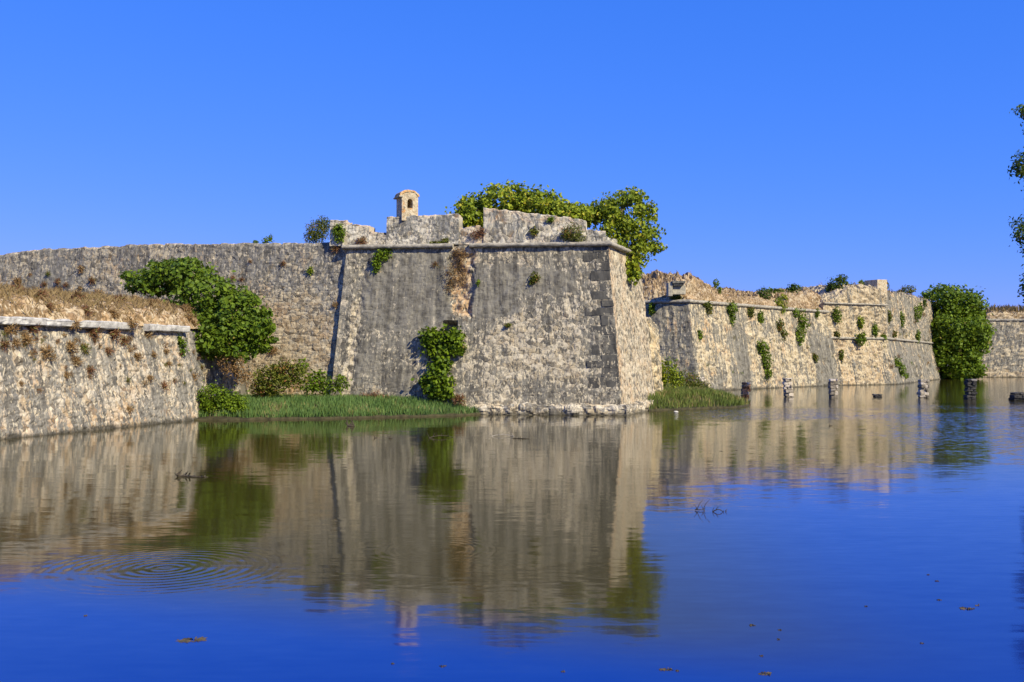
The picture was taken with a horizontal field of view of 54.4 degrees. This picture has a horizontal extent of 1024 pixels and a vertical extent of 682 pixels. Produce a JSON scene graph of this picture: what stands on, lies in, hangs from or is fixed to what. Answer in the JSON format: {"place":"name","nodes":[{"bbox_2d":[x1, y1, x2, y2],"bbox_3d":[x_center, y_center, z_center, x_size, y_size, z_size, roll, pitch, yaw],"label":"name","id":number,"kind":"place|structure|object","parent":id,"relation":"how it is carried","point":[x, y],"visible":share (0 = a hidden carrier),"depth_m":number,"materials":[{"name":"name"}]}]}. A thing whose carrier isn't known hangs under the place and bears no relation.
{"place":"outdoors","nodes":[
{"label":"outdoors","id":0,"kind":"place"},
{"bbox_2d":[194,393,480,420],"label":"bank","id":1,"kind":"structure","parent":0,"point":[219,417],"depth_m":50.89,"materials":[{"name":"plant"}]},
{"bbox_2d":[196,380,249,416],"bbox_3d":[-14.857,3.109,50.461,3.250,2.385,1.610,0,-1,0],"label":"shrub","id":2,"kind":"object","parent":1,"relation":"on","point":[219,400],"visible":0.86,"depth_m":50.21,"materials":[{"name":"green plant"}]},
{"bbox_2d":[246,355,308,397],"bbox_3d":[-12.580,2.003,53.467,3.639,2.480,1.272,0,-1,0],"label":"shrub","id":3,"kind":"object","parent":1,"relation":"on","point":[279,377],"visible":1,"depth_m":53.39,"materials":[{"name":"green plant"}]},
{"bbox_2d":[293,358,351,396],"bbox_3d":[-10.556,2.030,54.673,3.430,2.233,1.021,0,-1,0],"label":"shrub","id":4,"kind":"object","parent":1,"relation":"on","point":[313,386],"visible":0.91,"depth_m":54.68,"materials":[{"name":"green plant"}]},
{"bbox_2d":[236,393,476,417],"bbox_3d":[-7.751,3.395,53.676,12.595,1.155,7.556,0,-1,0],"label":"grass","id":5,"kind":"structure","parent":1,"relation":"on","point":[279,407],"depth_m":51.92,"materials":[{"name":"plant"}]},
{"bbox_2d":[360,389,387,397],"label":"shrub","id":6,"kind":"object","parent":1,"relation":"on","point":[376,395],"visible":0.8,"depth_m":54.92,"materials":[{"name":"green plant"}]},
{"bbox_2d":[452,393,467,405],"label":"shrub","id":7,"kind":"object","parent":1,"relation":"on","point":[457,399],"visible":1,"depth_m":54.73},
{"bbox_2d":[0,377,1023,681],"bbox_3d":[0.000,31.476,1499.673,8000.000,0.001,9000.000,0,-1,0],"label":"water","id":8,"kind":"structure","parent":0,"point":[578,547],"depth_m":16.01,"materials":[{"name":"liquid"}]},
{"bbox_2d":[0,289,247,438],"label":"outwork wall","id":9,"kind":"structure","parent":8,"relation":"in","point":[79,400],"depth_m":43.43,"materials":[{"name":"stone"}]},
{"bbox_2d":[0,337,12,353],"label":"dry tuft","id":10,"kind":"object","parent":9,"relation":"attached to","point":[5,343],"visible":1,"depth_m":38.56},
{"bbox_2d":[2,322,20,337],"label":"dry tuft","id":11,"kind":"object","parent":9,"relation":"attached to","point":[10,328],"visible":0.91,"depth_m":38.86,"materials":[{"name":"plant"}]},
{"bbox_2d":[7,284,25,294],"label":"dry tuft","id":12,"kind":"object","parent":9,"relation":"on","point":[17,286],"visible":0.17,"depth_m":42.24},
{"bbox_2d":[11,336,23,349],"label":"dry tuft","id":13,"kind":"object","parent":9,"relation":"attached to","point":[16,341],"visible":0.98,"depth_m":39.10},
{"bbox_2d":[20,333,37,348],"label":"dry tuft","id":14,"kind":"object","parent":9,"relation":"attached to","point":[27,339],"visible":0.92,"depth_m":39.65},
{"bbox_2d":[26,321,40,335],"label":"dry tuft","id":15,"kind":"object","parent":9,"relation":"attached to","point":[30,327],"visible":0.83,"depth_m":40.02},
{"bbox_2d":[33,289,48,298],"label":"dry tuft","id":16,"kind":"object","parent":9,"relation":"on","point":[39,293],"visible":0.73,"depth_m":42.23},
{"bbox_2d":[40,344,56,363],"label":"dry tuft","id":17,"kind":"object","parent":9,"relation":"attached to","point":[46,353],"visible":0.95,"depth_m":40.57,"materials":[{"name":"plant"}]},
{"bbox_2d":[45,302,56,311],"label":"dry tuft","id":18,"kind":"object","parent":9,"relation":"on","point":[49,305],"visible":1,"depth_m":41.54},
{"bbox_2d":[65,340,79,354],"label":"dry tuft","id":19,"kind":"object","parent":9,"relation":"attached to","point":[71,345],"visible":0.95,"depth_m":41.93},
{"bbox_2d":[69,319,80,330],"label":"dry tuft","id":20,"kind":"object","parent":9,"relation":"attached to","point":[76,324],"visible":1,"depth_m":42.09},
{"bbox_2d":[69,291,85,299],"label":"dry tuft","id":21,"kind":"object","parent":9,"relation":"on","point":[77,293],"visible":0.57,"depth_m":45.18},
{"bbox_2d":[72,356,84,366],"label":"dry tuft","id":22,"kind":"object","parent":9,"relation":"attached to","point":[77,360],"visible":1,"depth_m":42.13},
{"bbox_2d":[80,342,92,354],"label":"dry tuft","id":23,"kind":"object","parent":9,"relation":"attached to","point":[85,348],"visible":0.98,"depth_m":42.80,"materials":[{"name":"green plant"}]},
{"bbox_2d":[80,305,93,316],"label":"dry tuft","id":24,"kind":"object","parent":9,"relation":"on","point":[86,309],"visible":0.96,"depth_m":43.50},
{"bbox_2d":[86,364,95,374],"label":"dry tuft","id":25,"kind":"object","parent":9,"relation":"attached to","point":[89,369],"visible":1,"depth_m":42.86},
{"bbox_2d":[86,327,103,339],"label":"dry tuft","id":26,"kind":"object","parent":9,"relation":"attached to","point":[95,331],"visible":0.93,"depth_m":43.44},
{"bbox_2d":[105,346,113,355],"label":"dry tuft","id":27,"kind":"object","parent":9,"relation":"attached to","point":[108,350],"visible":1,"depth_m":44.24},
{"bbox_2d":[0,281,224,323],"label":"dry grass","id":28,"kind":"structure","parent":9,"relation":"on","point":[29,292],"depth_m":45.28,"materials":[{"name":"plant"}]},
{"bbox_2d":[110,308,120,318],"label":"dry tuft","id":29,"kind":"object","parent":9,"relation":"attached to","point":[114,312],"visible":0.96,"depth_m":45.27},
{"bbox_2d":[108,328,123,344],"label":"dry tuft","id":30,"kind":"object","parent":9,"relation":"attached to","point":[113,332],"visible":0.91,"depth_m":44.75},
{"bbox_2d":[113,294,128,303],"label":"dry tuft","id":31,"kind":"object","parent":9,"relation":"on","point":[115,296],"visible":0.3,"depth_m":47.96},
{"bbox_2d":[119,336,130,348],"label":"dry tuft","id":32,"kind":"object","parent":9,"relation":"attached to","point":[124,340],"visible":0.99,"depth_m":45.37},
{"bbox_2d":[123,316,141,333],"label":"dry tuft","id":33,"kind":"object","parent":9,"relation":"attached to","point":[132,322],"visible":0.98,"depth_m":45.65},
{"bbox_2d":[134,352,143,360],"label":"dry tuft","id":34,"kind":"object","parent":9,"relation":"attached to","point":[139,356],"visible":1,"depth_m":46.16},
{"bbox_2d":[144,331,155,338],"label":"dry tuft","id":35,"kind":"object","parent":9,"relation":"attached to","point":[149,333],"visible":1,"depth_m":47.22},
{"bbox_2d":[147,297,162,307],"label":"dry tuft","id":36,"kind":"object","parent":9,"relation":"on","point":[156,301],"visible":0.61,"depth_m":49.85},
{"bbox_2d":[161,380,169,391],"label":"dry tuft","id":37,"kind":"object","parent":9,"relation":"attached to","point":[164,385],"visible":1,"depth_m":47.55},
{"bbox_2d":[177,333,189,357],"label":"shrub","id":38,"kind":"object","parent":9,"relation":"attached to","point":[183,345],"visible":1,"depth_m":49.53,"materials":[{"name":"green plant"}]},
{"bbox_2d":[179,303,192,313],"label":"dry tuft","id":39,"kind":"object","parent":9,"relation":"on","point":[186,308],"visible":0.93,"depth_m":51.75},
{"bbox_2d":[185,313,195,322],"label":"dry tuft","id":40,"kind":"object","parent":9,"relation":"on","point":[189,316],"visible":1,"depth_m":51.19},
{"bbox_2d":[118,255,278,376],"bbox_3d":[-17.106,-1.403,54.665,9.758,6.757,5.004,-1,-1,31],"label":"fig tree","id":41,"kind":"object","parent":9,"relation":"on","point":[229,330],"visible":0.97,"depth_m":53.33,"materials":[{"name":"green plant"}]},
{"bbox_2d":[175,470,207,476],"bbox_3d":[-8.225,3.418,25.557,0.879,0.193,0.221,0,-1,12],"label":"driftwood","id":42,"kind":"object","parent":8,"relation":"on","point":[179,475],"visible":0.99,"depth_m":25.56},
{"bbox_2d":[176,636,207,642],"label":"floating weed","id":43,"kind":"object","parent":8,"relation":"on","point":[188,640],"visible":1,"depth_m":10.65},
{"bbox_2d":[649,396,748,410],"bbox_3d":[12.873,4.361,76.848,7.911,1.198,37.990,0,-1,6],"label":"islet","id":44,"kind":"object","parent":8,"relation":"in","point":[693,407],"visible":0.11,"depth_m":60.99,"materials":[{"name":"plant"}]},
{"bbox_2d":[661,356,685,388],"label":"shrub","id":45,"kind":"object","parent":44,"relation":"on","point":[673,372],"visible":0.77,"depth_m":68.57,"materials":[{"name":"green plant"}]},
{"bbox_2d":[674,369,710,387],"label":"shrub","id":46,"kind":"object","parent":44,"relation":"on","point":[691,382],"visible":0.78,"depth_m":73.65,"materials":[{"name":"green plant"}]},
{"bbox_2d":[647,381,750,408],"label":"grass","id":47,"kind":"structure","parent":44,"relation":"on","point":[704,393],"depth_m":62.59,"materials":[{"name":"plant"}]},
{"bbox_2d":[741,382,750,396],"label":"ruined pier","id":48,"kind":"structure","parent":8,"relation":"in","point":[746,390],"depth_m":80.47,"materials":[{"name":"grey stone"}]},
{"bbox_2d":[782,378,793,396],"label":"ruined pier","id":49,"kind":"structure","parent":8,"relation":"in","point":[788,390],"depth_m":80.47,"materials":[{"name":"stone"}]},
{"bbox_2d":[828,379,837,397],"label":"ruined pier","id":50,"kind":"structure","parent":8,"relation":"in","point":[832,388],"depth_m":78.80,"materials":[{"name":"stone"}]},
{"bbox_2d":[800,279,942,384],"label":"corner bastion","id":51,"kind":"object","parent":8,"relation":"in","point":[869,303],"visible":0.77,"depth_m":121.52,"materials":[{"name":"beige stone"}]},
{"bbox_2d":[832,307,841,324],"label":"shrub","id":52,"kind":"object","parent":51,"relation":"on","point":[836,315],"visible":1,"depth_m":118.46,"materials":[{"name":"green plant"}]},
{"bbox_2d":[825,274,851,291],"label":"shrub","id":53,"kind":"object","parent":51,"relation":"on","point":[839,280],"visible":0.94,"depth_m":121.11,"materials":[{"name":"green plant"}]},
{"bbox_2d":[833,330,844,363],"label":"shrub","id":54,"kind":"object","parent":51,"relation":"on","point":[842,354],"visible":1,"depth_m":118.23,"materials":[{"name":"green plant"}]},
{"bbox_2d":[856,316,864,329],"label":"shrub","id":55,"kind":"object","parent":51,"relation":"on","point":[861,321],"visible":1,"depth_m":120.21,"materials":[{"name":"green plant"}]},
{"bbox_2d":[855,330,867,345],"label":"shrub","id":56,"kind":"object","parent":51,"relation":"on","point":[863,338],"visible":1,"depth_m":119.47,"materials":[{"name":"green plant"}]},
{"bbox_2d":[811,281,933,301],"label":"dry grass","id":57,"kind":"structure","parent":51,"relation":"on","point":[906,293],"depth_m":133.40,"materials":[{"name":"plant"}]},
{"bbox_2d":[871,321,878,337],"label":"shrub","id":58,"kind":"object","parent":51,"relation":"on","point":[875,329],"visible":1,"depth_m":121.17,"materials":[{"name":"green plant"}]},
{"bbox_2d":[888,310,892,323],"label":"shrub","id":59,"kind":"object","parent":51,"relation":"on","point":[890,315],"visible":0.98,"depth_m":123.85,"materials":[{"name":"green plant"}]},
{"bbox_2d":[895,356,909,378],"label":"shrub","id":60,"kind":"object","parent":51,"relation":"on","point":[899,366],"visible":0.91,"depth_m":124.16,"materials":[{"name":"green plant"}]},
{"bbox_2d":[900,311,904,326],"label":"shrub","id":61,"kind":"object","parent":51,"relation":"on","point":[902,317],"visible":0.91,"depth_m":131.32,"materials":[{"name":"green plant"}]},
{"bbox_2d":[898,285,916,294],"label":"shrub","id":62,"kind":"object","parent":51,"relation":"on","point":[910,290],"visible":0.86,"depth_m":139.77,"materials":[{"name":"green plant"}]},
{"bbox_2d":[915,330,920,343],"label":"shrub","id":63,"kind":"object","parent":51,"relation":"on","point":[917,336],"visible":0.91,"depth_m":142.28,"materials":[{"name":"green plant"}]},
{"bbox_2d":[913,302,923,321],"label":"shrub","id":64,"kind":"object","parent":51,"relation":"on","point":[917,316],"visible":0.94,"depth_m":142.04,"materials":[{"name":"green plant"}]},
{"bbox_2d":[916,379,929,397],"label":"ruined pier","id":65,"kind":"structure","parent":8,"relation":"in","point":[923,389],"depth_m":78.75,"materials":[{"name":"stone"}]},
{"bbox_2d":[963,379,976,399],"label":"ruined pier","id":66,"kind":"structure","parent":8,"relation":"in","point":[970,385],"depth_m":75.61,"materials":[{"name":"stone"}]},
{"bbox_2d":[1008,392,1023,399],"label":"ruined pier","id":67,"kind":"structure","parent":8,"relation":"in","point":[1016,396],"depth_m":74.01,"materials":[{"name":"stone"}]},
{"bbox_2d":[0,0,1023,309],"label":"sky","id":68,"kind":"structure","parent":0,"point":[775,143],"materials":[{"name":"blue"}]},
{"bbox_3d":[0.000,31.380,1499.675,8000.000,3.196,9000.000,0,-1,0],"label":"ground","id":69,"kind":"structure","parent":0,"visible":0},
{"bbox_2d":[0,242,345,394],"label":"curtain wall","id":70,"kind":"structure","parent":69,"relation":"on","point":[298,300],"depth_m":58.46,"materials":[{"name":"grey stone"}]},
{"bbox_2d":[10,276,23,285],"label":"dry tuft","id":71,"kind":"object","parent":70,"relation":"attached to","point":[17,281],"visible":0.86,"depth_m":63.13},
{"bbox_2d":[261,233,272,243],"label":"shrub","id":72,"kind":"object","parent":70,"relation":"on","point":[269,239],"visible":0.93,"depth_m":61.49,"materials":[{"name":"green plant"}]},
{"bbox_2d":[303,215,329,243],"bbox_3d":[-11.695,-6.628,59.864,1.948,1.917,1.018,0,-1,0],"label":"shrub","id":73,"kind":"object","parent":70,"relation":"on","point":[323,228],"visible":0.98,"depth_m":59.80,"materials":[{"name":"green plant"}]},
{"bbox_2d":[329,244,340,255],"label":"shrub","id":74,"kind":"object","parent":70,"relation":"on","point":[336,248],"visible":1,"depth_m":57.33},
{"bbox_2d":[215,349,252,385],"bbox_3d":[-14.626,1.396,52.313,2.033,2.044,0.863,0,-1,0],"label":"shrub","id":75,"kind":"object","parent":69,"relation":"on","point":[240,376],"visible":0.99,"depth_m":52.28,"materials":[{"name":"brown plant"}]},
{"bbox_2d":[330,208,663,414],"bbox_3d":[-0.323,-1.062,62.940,21.952,12.923,18.183,0,-1,0],"label":"bastion","id":76,"kind":"object","parent":69,"relation":"on","point":[579,335],"visible":0.84,"depth_m":55.82,"materials":[{"name":"stone"}]},
{"bbox_2d":[331,223,345,244],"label":"shrub","id":77,"kind":"object","parent":76,"relation":"on","point":[338,232],"visible":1,"depth_m":57.06,"materials":[{"name":"green plant"}]},
{"bbox_2d":[354,236,366,244],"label":"shrub","id":78,"kind":"object","parent":76,"relation":"on","point":[361,240],"visible":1,"depth_m":56.96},
{"bbox_2d":[370,248,392,272],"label":"shrub","id":79,"kind":"object","parent":76,"relation":"on","point":[379,255],"visible":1,"depth_m":56.54,"materials":[{"name":"green plant"}]},
{"bbox_2d":[393,190,419,220],"bbox_3d":[-6.082,-7.757,57.386,1.245,1.774,1.090,1,-1,-25],"label":"sentry box","id":80,"kind":"object","parent":76,"relation":"on","point":[406,203],"visible":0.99,"depth_m":57.00,"materials":[{"name":"stone"}]},
{"bbox_2d":[426,238,448,243],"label":"shrub","id":81,"kind":"object","parent":76,"relation":"on","point":[438,242],"visible":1,"depth_m":56.47,"materials":[{"name":"green plant"}]},
{"bbox_2d":[410,323,467,402],"bbox_3d":[-4.036,1.245,55.120,3.211,4.447,1.824,0,-1,0],"label":"ivy","id":82,"kind":"object","parent":76,"relation":"attached to","point":[437,390],"visible":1,"depth_m":55.14,"materials":[{"name":"green plant"}]},
{"bbox_2d":[440,247,472,294],"bbox_3d":[-3.138,-3.999,56.166,1.829,2.837,0.764,0,-1,-15],"label":"shrub","id":83,"kind":"object","parent":76,"relation":"on","point":[458,268],"visible":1,"depth_m":56.12,"materials":[{"name":"brown plant"}]},
{"bbox_2d":[467,227,486,239],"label":"shrub","id":84,"kind":"object","parent":76,"relation":"on","point":[478,232],"visible":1,"depth_m":56.30,"materials":[{"name":"brown plant"}]},
{"bbox_2d":[444,179,604,228],"bbox_3d":[0.845,-7.957,60.718,9.881,3.834,5.551,0,-1,0],"label":"fig tree","id":85,"kind":"object","parent":76,"relation":"on","point":[471,212],"visible":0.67,"depth_m":59.83,"materials":[{"name":"green plant"}]},
{"bbox_2d":[528,226,538,235],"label":"shrub","id":86,"kind":"object","parent":76,"relation":"on","point":[534,230],"visible":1,"depth_m":55.87,"materials":[{"name":"green plant"}]},
{"bbox_2d":[529,271,540,284],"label":"shrub","id":87,"kind":"object","parent":76,"relation":"on","point":[532,280],"visible":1,"depth_m":55.43,"materials":[{"name":"green plant"}]},
{"bbox_2d":[559,220,585,241],"bbox_3d":[3.343,-6.102,55.441,1.547,1.361,1.023,0,-1,17],"label":"shrub","id":88,"kind":"object","parent":76,"relation":"on","point":[578,234],"visible":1,"depth_m":55.41,"materials":[{"name":"green plant"}]},
{"bbox_2d":[587,186,667,285],"bbox_3d":[6.804,-6.385,60.486,5.032,6.351,3.970,-1,-1,40],"label":"fig tree","id":89,"kind":"object","parent":76,"relation":"on","point":[618,223],"visible":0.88,"depth_m":59.75,"materials":[{"name":"green plant"}]},
{"bbox_2d":[641,269,838,389],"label":"bastion","id":90,"kind":"object","parent":69,"relation":"on","point":[718,347],"visible":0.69,"depth_m":102.04,"materials":[{"name":"beige stone"}]},
{"bbox_2d":[648,302,656,315],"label":"shrub","id":91,"kind":"object","parent":90,"relation":"on","point":[652,309],"visible":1,"depth_m":97.78,"materials":[{"name":"green plant"}]},
{"bbox_2d":[669,295,681,299],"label":"shrub","id":92,"kind":"object","parent":90,"relation":"on","point":[674,297],"visible":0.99,"depth_m":97.36,"materials":[{"name":"green plant"}]},
{"bbox_2d":[698,329,703,341],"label":"shrub","id":93,"kind":"object","parent":90,"relation":"on","point":[700,332],"visible":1,"depth_m":96.88,"materials":[{"name":"green plant"}]},
{"bbox_2d":[703,299,713,315],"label":"shrub","id":94,"kind":"object","parent":90,"relation":"on","point":[709,308],"visible":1,"depth_m":98.88,"materials":[{"name":"green plant"}]},
{"bbox_2d":[713,278,721,293],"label":"shrub","id":95,"kind":"object","parent":90,"relation":"on","point":[716,284],"visible":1,"depth_m":102.96,"materials":[{"name":"green plant"}]},
{"bbox_2d":[726,300,737,326],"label":"shrub","id":96,"kind":"object","parent":90,"relation":"on","point":[731,309],"visible":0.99,"depth_m":101.86,"materials":[{"name":"green plant"}]},
{"bbox_2d":[645,269,819,305],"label":"dry grass","id":97,"kind":"structure","parent":90,"relation":"on","point":[722,289],"depth_m":103.44,"materials":[{"name":"plant"}]},
{"bbox_2d":[747,307,754,317],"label":"shrub","id":98,"kind":"object","parent":90,"relation":"on","point":[750,310],"visible":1,"depth_m":104.78,"materials":[{"name":"green plant"}]},
{"bbox_2d":[757,309,764,324],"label":"shrub","id":99,"kind":"object","parent":90,"relation":"on","point":[761,317],"visible":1,"depth_m":106.21,"materials":[{"name":"green plant"}]},
{"bbox_2d":[756,287,772,299],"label":"shrub","id":100,"kind":"object","parent":90,"relation":"on","point":[764,291],"visible":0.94,"depth_m":110.14,"materials":[{"name":"green plant"}]},
{"bbox_2d":[756,340,774,381],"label":"shrub","id":101,"kind":"object","parent":90,"relation":"attached to","point":[766,360],"visible":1,"depth_m":104.99,"materials":[{"name":"green plant"}]},
{"bbox_2d":[765,288,783,293],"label":"shrub","id":102,"kind":"object","parent":90,"relation":"on","point":[776,290],"visible":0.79,"depth_m":111.99,"materials":[{"name":"green plant"}]},
{"bbox_2d":[775,294,788,314],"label":"shrub","id":103,"kind":"object","parent":90,"relation":"on","point":[784,306],"visible":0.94,"depth_m":110.31,"materials":[{"name":"green plant"}]},
{"bbox_2d":[776,317,788,340],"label":"shrub","id":104,"kind":"object","parent":90,"relation":"on","point":[779,327],"visible":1,"depth_m":108.91,"materials":[{"name":"green plant"}]},
{"bbox_2d":[784,282,801,293],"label":"shrub","id":105,"kind":"object","parent":90,"relation":"on","point":[792,288],"visible":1,"depth_m":111.87,"materials":[{"name":"green plant"}]},
{"bbox_2d":[793,307,810,345],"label":"shrub","id":106,"kind":"object","parent":90,"relation":"on","point":[801,331],"visible":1,"depth_m":112.20,"materials":[{"name":"green plant"}]},
{"bbox_2d":[812,353,818,362],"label":"shrub","id":107,"kind":"object","parent":90,"relation":"on","point":[815,357],"visible":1,"depth_m":113.64,"materials":[{"name":"green plant"}]},
{"bbox_2d":[918,282,996,378],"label":"round tree","id":108,"kind":"object","parent":69,"relation":"on","point":[961,328],"visible":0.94,"depth_m":154.73,"materials":[{"name":"green plant"}]},
{"bbox_2d":[979,310,1023,376],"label":"wall","id":109,"kind":"structure","parent":69,"relation":"on","point":[1004,357],"depth_m":172.59,"materials":[{"name":"grey stone"}]},
{"bbox_2d":[983,303,1023,312],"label":"dry grass","id":110,"kind":"structure","parent":109,"relation":"on","point":[1003,309],"depth_m":175.06,"materials":[{"name":"plant"}]},
{"bbox_2d":[1007,104,1023,302],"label":"shore tree","id":111,"kind":"object","parent":69,"relation":"on","point":[1016,167],"visible":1,"depth_m":62.10,"materials":[{"name":"green plant"}]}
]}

